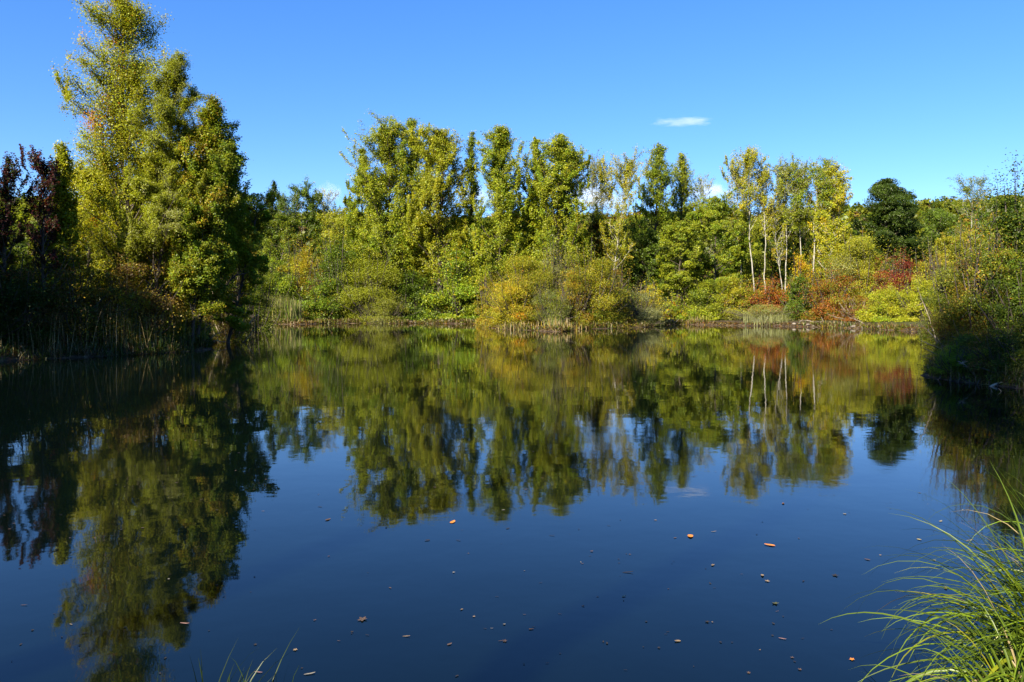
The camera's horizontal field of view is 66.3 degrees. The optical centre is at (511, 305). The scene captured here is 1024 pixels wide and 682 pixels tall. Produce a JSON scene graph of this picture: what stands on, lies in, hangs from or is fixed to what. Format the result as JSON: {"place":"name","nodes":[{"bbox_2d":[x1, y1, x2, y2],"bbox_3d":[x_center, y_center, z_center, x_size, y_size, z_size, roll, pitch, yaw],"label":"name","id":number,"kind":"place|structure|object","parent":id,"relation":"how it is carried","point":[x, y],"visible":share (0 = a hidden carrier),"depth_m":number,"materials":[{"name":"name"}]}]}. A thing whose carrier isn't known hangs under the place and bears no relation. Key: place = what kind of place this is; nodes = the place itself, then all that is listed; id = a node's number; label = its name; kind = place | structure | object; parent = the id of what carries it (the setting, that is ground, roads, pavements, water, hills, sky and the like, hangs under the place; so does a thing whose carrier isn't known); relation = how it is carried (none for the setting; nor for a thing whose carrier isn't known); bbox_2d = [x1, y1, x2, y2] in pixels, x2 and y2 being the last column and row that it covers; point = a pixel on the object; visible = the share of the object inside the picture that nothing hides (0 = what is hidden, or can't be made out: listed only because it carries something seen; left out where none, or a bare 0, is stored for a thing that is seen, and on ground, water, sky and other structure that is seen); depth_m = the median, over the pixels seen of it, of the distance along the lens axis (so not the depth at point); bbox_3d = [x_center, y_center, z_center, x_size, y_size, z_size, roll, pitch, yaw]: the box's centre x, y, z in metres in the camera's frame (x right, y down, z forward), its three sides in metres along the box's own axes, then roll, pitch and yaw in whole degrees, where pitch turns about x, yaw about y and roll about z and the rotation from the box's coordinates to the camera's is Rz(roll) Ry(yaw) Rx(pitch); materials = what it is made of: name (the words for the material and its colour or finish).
{"place":"outdoors","nodes":[
{"label":"outdoors","id":0,"kind":"place"},
{"bbox_2d":[0,303,1022,662],"bbox_3d":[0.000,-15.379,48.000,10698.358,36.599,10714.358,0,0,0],"label":"ground","id":1,"kind":"structure","parent":0,"point":[724,321],"depth_m":60.52,"materials":[{"name":"soil"}]},
{"bbox_2d":[0,151,29,339],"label":"purple tree","id":2,"kind":"object","parent":1,"relation":"on","point":[9,174],"visible":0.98,"depth_m":30.92,"materials":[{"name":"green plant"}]},
{"bbox_2d":[0,197,71,306],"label":"deciduous tree","id":3,"kind":"object","parent":1,"relation":"on","point":[20,215],"visible":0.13,"depth_m":41.06,"materials":[{"name":"green plant"}]},
{"bbox_2d":[19,143,61,343],"bbox_3d":[-18.924,-2.312,31.584,1.587,8.278,1.593,0,0,0],"label":"purple tree","id":4,"kind":"object","parent":1,"relation":"on","point":[48,179],"visible":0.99,"depth_m":31.50,"materials":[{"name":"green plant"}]},
{"bbox_2d":[0,257,91,349],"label":"shrub","id":5,"kind":"object","parent":1,"relation":"on","point":[4,336],"visible":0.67,"depth_m":30.07,"materials":[{"name":"green plant"}]},
{"bbox_2d":[0,231,111,348],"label":"shrub","id":6,"kind":"object","parent":1,"relation":"on","point":[14,312],"visible":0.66,"depth_m":30.86,"materials":[{"name":"green plant"}]},
{"bbox_2d":[44,140,80,343],"bbox_3d":[-18.732,-2.602,32.626,1.558,8.744,1.382,0,0,43],"label":"poplar tree","id":7,"kind":"object","parent":1,"relation":"on","point":[68,220],"visible":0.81,"depth_m":32.46,"materials":[{"name":"green plant"}]},
{"bbox_2d":[13,231,153,349],"bbox_3d":[-18.056,-0.473,32.894,5.705,5.288,5.477,0,0,26],"label":"shrub","id":8,"kind":"object","parent":1,"relation":"on","point":[93,314],"visible":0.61,"depth_m":32.28,"materials":[{"name":"green plant"}]},
{"bbox_2d":[48,153,135,306],"bbox_3d":[-22.044,-3.019,41.087,4.355,9.343,4.480,0,0,0],"label":"deciduous tree","id":9,"kind":"object","parent":1,"relation":"on","point":[82,176],"visible":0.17,"depth_m":40.26,"materials":[{"name":"green plant"}]},
{"bbox_2d":[0,332,219,359],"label":"bank grass","id":10,"kind":"structure","parent":1,"relation":"on","point":[198,342],"depth_m":31.38,"materials":[{"name":"plant"}]},
{"bbox_2d":[48,0,185,301],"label":"poplar tree","id":11,"kind":"object","parent":1,"relation":"on","point":[127,19],"visible":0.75,"depth_m":35.76,"materials":[{"name":"green plant"}]},
{"bbox_2d":[57,244,194,343],"bbox_3d":[-16.637,-0.326,34.156,6.107,5.458,4.938,0,0,0],"label":"shrub","id":12,"kind":"object","parent":1,"relation":"on","point":[160,315],"visible":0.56,"depth_m":33.58,"materials":[{"name":"green plant"}]},
{"bbox_2d":[115,47,211,302],"bbox_3d":[-15.586,-4.876,35.070,4.453,13.319,4.310,0,0,0],"label":"poplar tree","id":13,"kind":"object","parent":1,"relation":"on","point":[173,78],"visible":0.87,"depth_m":34.54,"materials":[{"name":"green plant"}]},
{"bbox_2d":[133,258,229,345],"bbox_3d":[-15.629,-0.351,36.100,5.000,5.173,3.760,0,0,0],"label":"shrub","id":14,"kind":"object","parent":1,"relation":"on","point":[180,302],"visible":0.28,"depth_m":35.70,"materials":[{"name":"green plant"}]},
{"bbox_2d":[163,91,242,340],"bbox_3d":[-14.001,-3.903,35.503,3.426,11.436,3.069,0,0,-21],"label":"deciduous tree","id":15,"kind":"object","parent":1,"relation":"on","point":[210,115],"visible":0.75,"depth_m":34.97,"materials":[{"name":"green plant"}]},
{"bbox_2d":[164,134,256,337],"bbox_3d":[-13.852,-3.023,36.071,4.202,9.706,4.171,0,0,0],"label":"deciduous tree","id":16,"kind":"object","parent":1,"relation":"on","point":[227,166],"visible":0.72,"depth_m":35.02,"materials":[{"name":"green plant"}]},
{"bbox_2d":[203,271,264,342],"bbox_3d":[-15.995,0.041,43.602,4.469,6.011,3.732,0,0,0],"label":"shrub","id":17,"kind":"object","parent":1,"relation":"on","point":[236,336],"visible":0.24,"depth_m":43.32,"materials":[{"name":"green plant"}]},
{"bbox_2d":[211,188,279,342],"bbox_3d":[-14.178,-1.930,41.393,3.571,8.673,2.884,0,0,0],"label":"deciduous tree","id":18,"kind":"object","parent":1,"relation":"on","point":[249,262],"visible":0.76,"depth_m":41.29,"materials":[{"name":"green plant"}]},
{"bbox_2d":[235,242,285,329],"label":"shrub","id":19,"kind":"object","parent":1,"relation":"on","point":[260,317],"visible":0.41,"depth_m":66.03,"materials":[{"name":"green plant"}]},
{"bbox_2d":[243,240,319,319],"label":"shrub","id":20,"kind":"object","parent":1,"relation":"on","point":[285,283],"visible":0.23,"depth_m":89.66,"materials":[{"name":"green plant"}]},
{"bbox_2d":[262,214,303,295],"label":"deciduous tree","id":21,"kind":"object","parent":1,"relation":"on","point":[281,229],"visible":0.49,"depth_m":95.67,"materials":[{"name":"green plant"}]},
{"bbox_2d":[275,190,302,278],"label":"slender tree","id":22,"kind":"object","parent":1,"relation":"on","point":[281,201],"visible":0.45,"depth_m":98.82,"materials":[{"name":"green plant"}]},
{"bbox_2d":[277,176,323,255],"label":"slender tree","id":23,"kind":"object","parent":1,"relation":"on","point":[310,221],"visible":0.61,"depth_m":99.72,"materials":[{"name":"green plant"}]},
{"bbox_2d":[276,227,324,314],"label":"shrub","id":24,"kind":"object","parent":1,"relation":"on","point":[298,284],"visible":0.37,"depth_m":93.23,"materials":[{"name":"green plant"}]},
{"bbox_2d":[293,269,350,319],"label":"shrub","id":25,"kind":"object","parent":1,"relation":"on","point":[320,306],"visible":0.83,"depth_m":89.25,"materials":[{"name":"green plant"}]},
{"bbox_2d":[313,188,340,271],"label":"slender tree","id":26,"kind":"object","parent":1,"relation":"on","point":[324,209],"visible":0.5,"depth_m":101.09,"materials":[{"name":"green plant"}]},
{"bbox_2d":[302,217,373,319],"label":"shrub","id":27,"kind":"object","parent":1,"relation":"on","point":[337,266],"visible":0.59,"depth_m":90.39,"materials":[{"name":"green plant"}]},
{"bbox_2d":[315,206,366,295],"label":"deciduous tree","id":28,"kind":"object","parent":1,"relation":"on","point":[331,218],"visible":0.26,"depth_m":96.76,"materials":[{"name":"green plant"}]},
{"bbox_2d":[338,146,378,306],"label":"poplar tree","id":29,"kind":"object","parent":1,"relation":"on","point":[353,205],"visible":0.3,"depth_m":96.49,"materials":[{"name":"green plant"}]},
{"bbox_2d":[321,240,423,323],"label":"shrub","id":30,"kind":"object","parent":1,"relation":"on","point":[367,291],"visible":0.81,"depth_m":88.88,"materials":[{"name":"green plant"}]},
{"bbox_2d":[338,108,432,294],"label":"poplar tree","id":31,"kind":"object","parent":1,"relation":"on","point":[384,137],"visible":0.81,"depth_m":93.78,"materials":[{"name":"green plant"}]},
{"bbox_2d":[355,291,415,323],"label":"shrub","id":32,"kind":"object","parent":1,"relation":"on","point":[398,306],"visible":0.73,"depth_m":88.03,"materials":[{"name":"green plant"}]},
{"bbox_2d":[390,118,432,296],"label":"poplar tree","id":33,"kind":"object","parent":1,"relation":"on","point":[411,157],"visible":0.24,"depth_m":96.07,"materials":[{"name":"green plant"}]},
{"bbox_2d":[384,262,443,319],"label":"shrub","id":34,"kind":"object","parent":1,"relation":"on","point":[411,291],"visible":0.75,"depth_m":90.42,"materials":[{"name":"green plant"}]},
{"bbox_2d":[401,122,475,307],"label":"poplar tree","id":35,"kind":"object","parent":1,"relation":"on","point":[440,159],"visible":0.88,"depth_m":91.97,"materials":[{"name":"green plant"}]},
{"bbox_2d":[411,234,491,320],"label":"shrub","id":36,"kind":"object","parent":1,"relation":"on","point":[461,297],"visible":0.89,"depth_m":88.01,"materials":[{"name":"green plant"}]},
{"bbox_2d":[460,130,485,275],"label":"poplar tree","id":37,"kind":"object","parent":1,"relation":"on","point":[473,186],"visible":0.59,"depth_m":94.44,"materials":[{"name":"green plant"}]},
{"bbox_2d":[466,124,531,296],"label":"poplar tree","id":38,"kind":"object","parent":1,"relation":"on","point":[503,199],"visible":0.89,"depth_m":84.98,"materials":[{"name":"green plant"}]},
{"bbox_2d":[473,269,543,328],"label":"shrub","id":39,"kind":"object","parent":1,"relation":"on","point":[515,307],"visible":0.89,"depth_m":66.78,"materials":[{"name":"yellow plant"}]},
{"bbox_2d":[1,320,1022,385],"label":"leaf litter","id":40,"kind":"object","parent":1,"relation":"on","point":[546,326],"visible":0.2,"depth_m":69.52,"materials":[{"name":"brown plant"}]},
{"bbox_2d":[3,192,1023,305],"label":"distant wood","id":41,"kind":"object","parent":1,"relation":"on","point":[858,211],"visible":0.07,"depth_m":225.13,"materials":[{"name":"green plant"}]},
{"bbox_2d":[467,243,595,327],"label":"shrub","id":42,"kind":"object","parent":1,"relation":"on","point":[524,266],"visible":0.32,"depth_m":69.33,"materials":[{"name":"green plant"}]},
{"bbox_2d":[511,139,553,295],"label":"poplar tree","id":43,"kind":"object","parent":1,"relation":"on","point":[523,225],"visible":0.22,"depth_m":89.69,"materials":[{"name":"green plant"}]},
{"bbox_2d":[177,317,925,331],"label":"bank grass","id":44,"kind":"structure","parent":1,"relation":"on","point":[884,325],"depth_m":70.70,"materials":[{"name":"plant"}]},
{"bbox_2d":[525,278,578,325],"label":"shrub","id":45,"kind":"object","parent":1,"relation":"on","point":[549,303],"visible":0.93,"depth_m":65.68,"materials":[{"name":"green plant"}]},
{"bbox_2d":[531,227,576,304],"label":"shrub","id":46,"kind":"object","parent":1,"relation":"on","point":[553,269],"visible":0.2,"depth_m":71.49,"materials":[{"name":"green plant"}]},
{"bbox_2d":[524,132,594,293],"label":"poplar tree","id":47,"kind":"object","parent":1,"relation":"on","point":[566,160],"visible":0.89,"depth_m":83.69,"materials":[{"name":"green plant"}]},
{"bbox_2d":[552,257,595,326],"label":"shrub","id":48,"kind":"object","parent":1,"relation":"on","point":[583,317],"visible":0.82,"depth_m":67.46,"materials":[{"name":"green plant"}]},
{"bbox_2d":[543,237,640,326],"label":"shrub","id":49,"kind":"object","parent":1,"relation":"on","point":[602,310],"visible":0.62,"depth_m":69.05,"materials":[{"name":"green plant"}]},
{"bbox_2d":[577,148,611,238],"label":"pale stemmed tree","id":50,"kind":"object","parent":1,"relation":"on","point":[594,168],"visible":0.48,"depth_m":96.46,"materials":[{"name":"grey plant"}]},
{"bbox_2d":[581,211,619,302],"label":"deciduous tree","id":51,"kind":"object","parent":1,"relation":"on","point":[595,229],"visible":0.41,"depth_m":91.15,"materials":[{"name":"green plant"}]},
{"bbox_2d":[594,254,636,323],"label":"shrub","id":52,"kind":"object","parent":1,"relation":"on","point":[625,311],"visible":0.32,"depth_m":73.72,"materials":[{"name":"green plant"}]},
{"bbox_2d":[595,144,654,269],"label":"pale stemmed tree","id":53,"kind":"object","parent":1,"relation":"on","point":[628,166],"visible":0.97,"depth_m":85.68,"materials":[{"name":"green plant"}]},
{"bbox_2d":[619,226,670,304],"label":"deciduous tree","id":54,"kind":"object","parent":1,"relation":"on","point":[645,237],"visible":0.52,"depth_m":88.94,"materials":[{"name":"green plant"}]},
{"bbox_2d":[620,285,672,325],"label":"shrub","id":55,"kind":"object","parent":1,"relation":"on","point":[647,313],"visible":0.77,"depth_m":75.52,"materials":[{"name":"green plant"}]},
{"bbox_2d":[630,142,677,292],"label":"poplar tree","id":56,"kind":"object","parent":1,"relation":"on","point":[658,178],"visible":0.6,"depth_m":91.34,"materials":[{"name":"green plant"}]},
{"bbox_2d":[660,290,692,320],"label":"shrub","id":57,"kind":"object","parent":1,"relation":"on","point":[676,311],"visible":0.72,"depth_m":83.47,"materials":[{"name":"yellow plant"}]},
{"bbox_2d":[655,216,703,305],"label":"deciduous tree","id":58,"kind":"object","parent":1,"relation":"on","point":[686,234],"visible":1,"depth_m":85.04,"materials":[{"name":"green plant"}]},
{"bbox_2d":[661,151,698,291],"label":"poplar tree","id":59,"kind":"object","parent":1,"relation":"on","point":[681,176],"visible":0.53,"depth_m":96.65,"materials":[{"name":"green plant"}]},
{"bbox_2d":[683,174,718,260],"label":"pale stemmed tree","id":60,"kind":"object","parent":1,"relation":"on","point":[702,188],"visible":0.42,"depth_m":97.91,"materials":[{"name":"green plant"}]},
{"bbox_2d":[657,272,746,320],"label":"shrub","id":61,"kind":"object","parent":1,"relation":"on","point":[700,294],"visible":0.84,"depth_m":84.61,"materials":[{"name":"green plant"}]},
{"bbox_2d":[681,187,751,295],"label":"deciduous tree","id":62,"kind":"object","parent":1,"relation":"on","point":[712,212],"visible":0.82,"depth_m":87.56,"materials":[{"name":"green plant"}]},
{"bbox_2d":[719,156,750,286],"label":"pale stemmed tree","id":63,"kind":"object","parent":1,"relation":"on","point":[736,198],"visible":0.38,"depth_m":88.65,"materials":[{"name":"green plant"}]},
{"bbox_2d":[708,271,764,319],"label":"shrub","id":64,"kind":"object","parent":1,"relation":"on","point":[737,291],"visible":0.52,"depth_m":84.74,"materials":[{"name":"yellow plant"}]},
{"bbox_2d":[723,144,769,304],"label":"pale stemmed tree","id":65,"kind":"object","parent":1,"relation":"on","point":[748,160],"visible":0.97,"depth_m":86.35,"materials":[{"name":"green plant"}]},
{"bbox_2d":[719,242,774,303],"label":"shrub","id":66,"kind":"object","parent":1,"relation":"on","point":[746,271],"visible":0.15,"depth_m":91.38,"materials":[{"name":"green plant"}]},
{"bbox_2d":[708,303,796,320],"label":"grass","id":67,"kind":"structure","parent":1,"relation":"on","point":[764,312],"depth_m":80.25,"materials":[{"name":"green plant"}]},
{"bbox_2d":[753,163,774,289],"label":"pale stemmed tree","id":68,"kind":"object","parent":1,"relation":"on","point":[762,199],"visible":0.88,"depth_m":86.65,"materials":[{"name":"green plant"}]},
{"bbox_2d":[740,273,788,316],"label":"shrub","id":69,"kind":"object","parent":1,"relation":"on","point":[768,296],"visible":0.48,"depth_m":83.28,"materials":[{"name":"orange plant"}]},
{"bbox_2d":[742,210,804,302],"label":"deciduous tree","id":70,"kind":"object","parent":1,"relation":"on","point":[771,273],"visible":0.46,"depth_m":98.91,"materials":[{"name":"green plant"}]},
{"bbox_2d":[760,190,788,303],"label":"pale stemmed tree","id":71,"kind":"object","parent":1,"relation":"on","point":[774,206],"visible":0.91,"depth_m":86.56,"materials":[{"name":"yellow plant"}]},
{"bbox_2d":[767,152,808,288],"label":"pale stemmed tree","id":72,"kind":"object","parent":1,"relation":"on","point":[785,174],"visible":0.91,"depth_m":86.70,"materials":[{"name":"green plant"}]},
{"bbox_2d":[771,268,815,319],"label":"shrub","id":73,"kind":"object","parent":1,"relation":"on","point":[794,289],"visible":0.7,"depth_m":80.33,"materials":[{"name":"green plant"}]},
{"bbox_2d":[775,206,830,295],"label":"deciduous tree","id":74,"kind":"object","parent":1,"relation":"on","point":[805,238],"visible":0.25,"depth_m":98.99,"materials":[{"name":"green plant"}]},
{"bbox_2d":[788,151,841,289],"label":"pale stemmed tree","id":75,"kind":"object","parent":1,"relation":"on","point":[813,169],"visible":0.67,"depth_m":85.80,"materials":[{"name":"green plant"}]},
{"bbox_2d":[785,261,871,320],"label":"shrub","id":76,"kind":"object","parent":1,"relation":"on","point":[826,301],"visible":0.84,"depth_m":78.39,"materials":[{"name":"orange plant"}]},
{"bbox_2d":[807,161,854,280],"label":"pale stemmed tree","id":77,"kind":"object","parent":1,"relation":"on","point":[838,208],"visible":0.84,"depth_m":84.17,"materials":[{"name":"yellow plant"}]},
{"bbox_2d":[820,296,873,321],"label":"shrub","id":78,"kind":"object","parent":1,"relation":"on","point":[851,310],"visible":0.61,"depth_m":75.58,"materials":[{"name":"red plant"}]},
{"bbox_2d":[804,218,905,307],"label":"shrub","id":79,"kind":"object","parent":1,"relation":"on","point":[864,290],"visible":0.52,"depth_m":81.07,"materials":[{"name":"green plant"}]},
{"bbox_2d":[849,278,913,321],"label":"shrub","id":80,"kind":"object","parent":1,"relation":"on","point":[881,308],"visible":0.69,"depth_m":72.35,"materials":[{"name":"yellow plant"}]},
{"bbox_2d":[853,177,923,297],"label":"evergreen tree","id":81,"kind":"object","parent":1,"relation":"on","point":[888,214],"visible":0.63,"depth_m":90.57,"materials":[{"name":"green plant"}]},
{"bbox_2d":[858,247,940,302],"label":"shrub","id":82,"kind":"object","parent":1,"relation":"on","point":[894,277],"visible":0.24,"depth_m":76.74,"materials":[{"name":"red plant"}]},
{"bbox_2d":[877,189,930,289],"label":"evergreen tree","id":83,"kind":"object","parent":1,"relation":"on","point":[907,232],"visible":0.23,"depth_m":93.59,"materials":[{"name":"green plant"}]},
{"bbox_2d":[884,269,944,321],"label":"shrub","id":84,"kind":"object","parent":1,"relation":"on","point":[912,303],"visible":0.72,"depth_m":69.55,"materials":[{"name":"yellow plant"}]},
{"bbox_2d":[888,236,953,294],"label":"shrub","id":85,"kind":"object","parent":1,"relation":"on","point":[918,269],"visible":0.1,"depth_m":75.75,"materials":[{"name":"green plant"}]},
{"bbox_2d":[824,465,1023,681],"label":"sedge tussock","id":86,"kind":"object","parent":1,"relation":"on","point":[1016,586],"visible":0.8,"depth_m":3.77,"materials":[{"name":"green plant"}]},
{"bbox_2d":[907,208,965,278],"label":"deciduous tree","id":87,"kind":"object","parent":1,"relation":"on","point":[942,221],"visible":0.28,"depth_m":96.47,"materials":[{"name":"green plant"}]},
{"bbox_2d":[855,550,1023,681],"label":"sedge tussock","id":88,"kind":"object","parent":1,"relation":"on","point":[1003,678],"visible":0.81,"depth_m":3.42,"materials":[{"name":"green plant"}]},
{"bbox_2d":[909,209,985,363],"bbox_3d":[14.277,-0.244,25.053,3.055,5.791,2.726,0,0,0],"label":"shrub","id":89,"kind":"object","parent":1,"relation":"on","point":[937,299],"visible":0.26,"depth_m":25.02,"materials":[{"name":"green plant"}]},
{"bbox_2d":[923,337,971,373],"bbox_3d":[11.968,1.396,21.186,1.554,1.128,1.484,0,0,36],"label":"shrub","id":90,"kind":"object","parent":1,"relation":"on","point":[950,362],"visible":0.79,"depth_m":21.08,"materials":[{"name":"green plant"}]},
{"bbox_2d":[905,283,998,370],"bbox_3d":[13.560,0.649,22.756,3.569,2.876,3.366,0,0,35],"label":"shrub","id":91,"kind":"object","parent":1,"relation":"on","point":[947,330],"visible":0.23,"depth_m":22.79,"materials":[{"name":"green plant"}]},
{"bbox_2d":[934,228,985,285],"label":"deciduous tree","id":92,"kind":"object","parent":1,"relation":"on","point":[947,240],"visible":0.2,"depth_m":91.50,"materials":[{"name":"green plant"}]},
{"bbox_2d":[916,349,1023,388],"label":"bank grass","id":93,"kind":"structure","parent":1,"relation":"on","point":[1007,374],"depth_m":19.92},
{"bbox_2d":[917,203,1023,371],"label":"shrub","id":94,"kind":"object","parent":1,"relation":"on","point":[979,274],"visible":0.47,"depth_m":22.28,"materials":[{"name":"green plant"}]},
{"bbox_2d":[944,173,1000,256],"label":"open crowned tree","id":95,"kind":"object","parent":1,"relation":"on","point":[966,190],"visible":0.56,"depth_m":110.81,"materials":[{"name":"green plant"}]},
{"bbox_2d":[925,456,1023,673],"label":"sedge tussock","id":96,"kind":"object","parent":1,"relation":"on","point":[1020,570],"visible":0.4,"depth_m":4.65,"materials":[{"name":"green plant"}]},
{"bbox_2d":[944,321,1020,373],"bbox_3d":[12.680,1.117,20.438,2.052,1.447,1.905,0,0,0],"label":"shrub","id":97,"kind":"object","parent":1,"relation":"on","point":[981,363],"visible":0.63,"depth_m":20.26,"materials":[{"name":"green plant"}]},
{"bbox_2d":[951,234,1023,347],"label":"shrub","id":98,"kind":"object","parent":1,"relation":"on","point":[1003,312],"visible":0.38,"depth_m":21.15,"materials":[{"name":"green plant"}]},
{"bbox_2d":[956,148,1023,296],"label":"tree","id":99,"kind":"object","parent":1,"relation":"on","point":[1010,210],"visible":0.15,"depth_m":23.84,"materials":[{"name":"green plant"}]},
{"bbox_2d":[963,301,1023,379],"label":"shrub","id":100,"kind":"object","parent":1,"relation":"on","point":[1018,352],"visible":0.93,"depth_m":19.65,"materials":[{"name":"green plant"}]},
{"bbox_2d":[0,323,1023,681],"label":"water","id":101,"kind":"structure","parent":0,"point":[834,441],"depth_m":7.88,"materials":[{"name":"liquid"}]},
{"bbox_2d":[0,0,1023,216],"label":"sky","id":102,"kind":"structure","parent":0,"point":[921,94],"materials":[{"name":"blue"}]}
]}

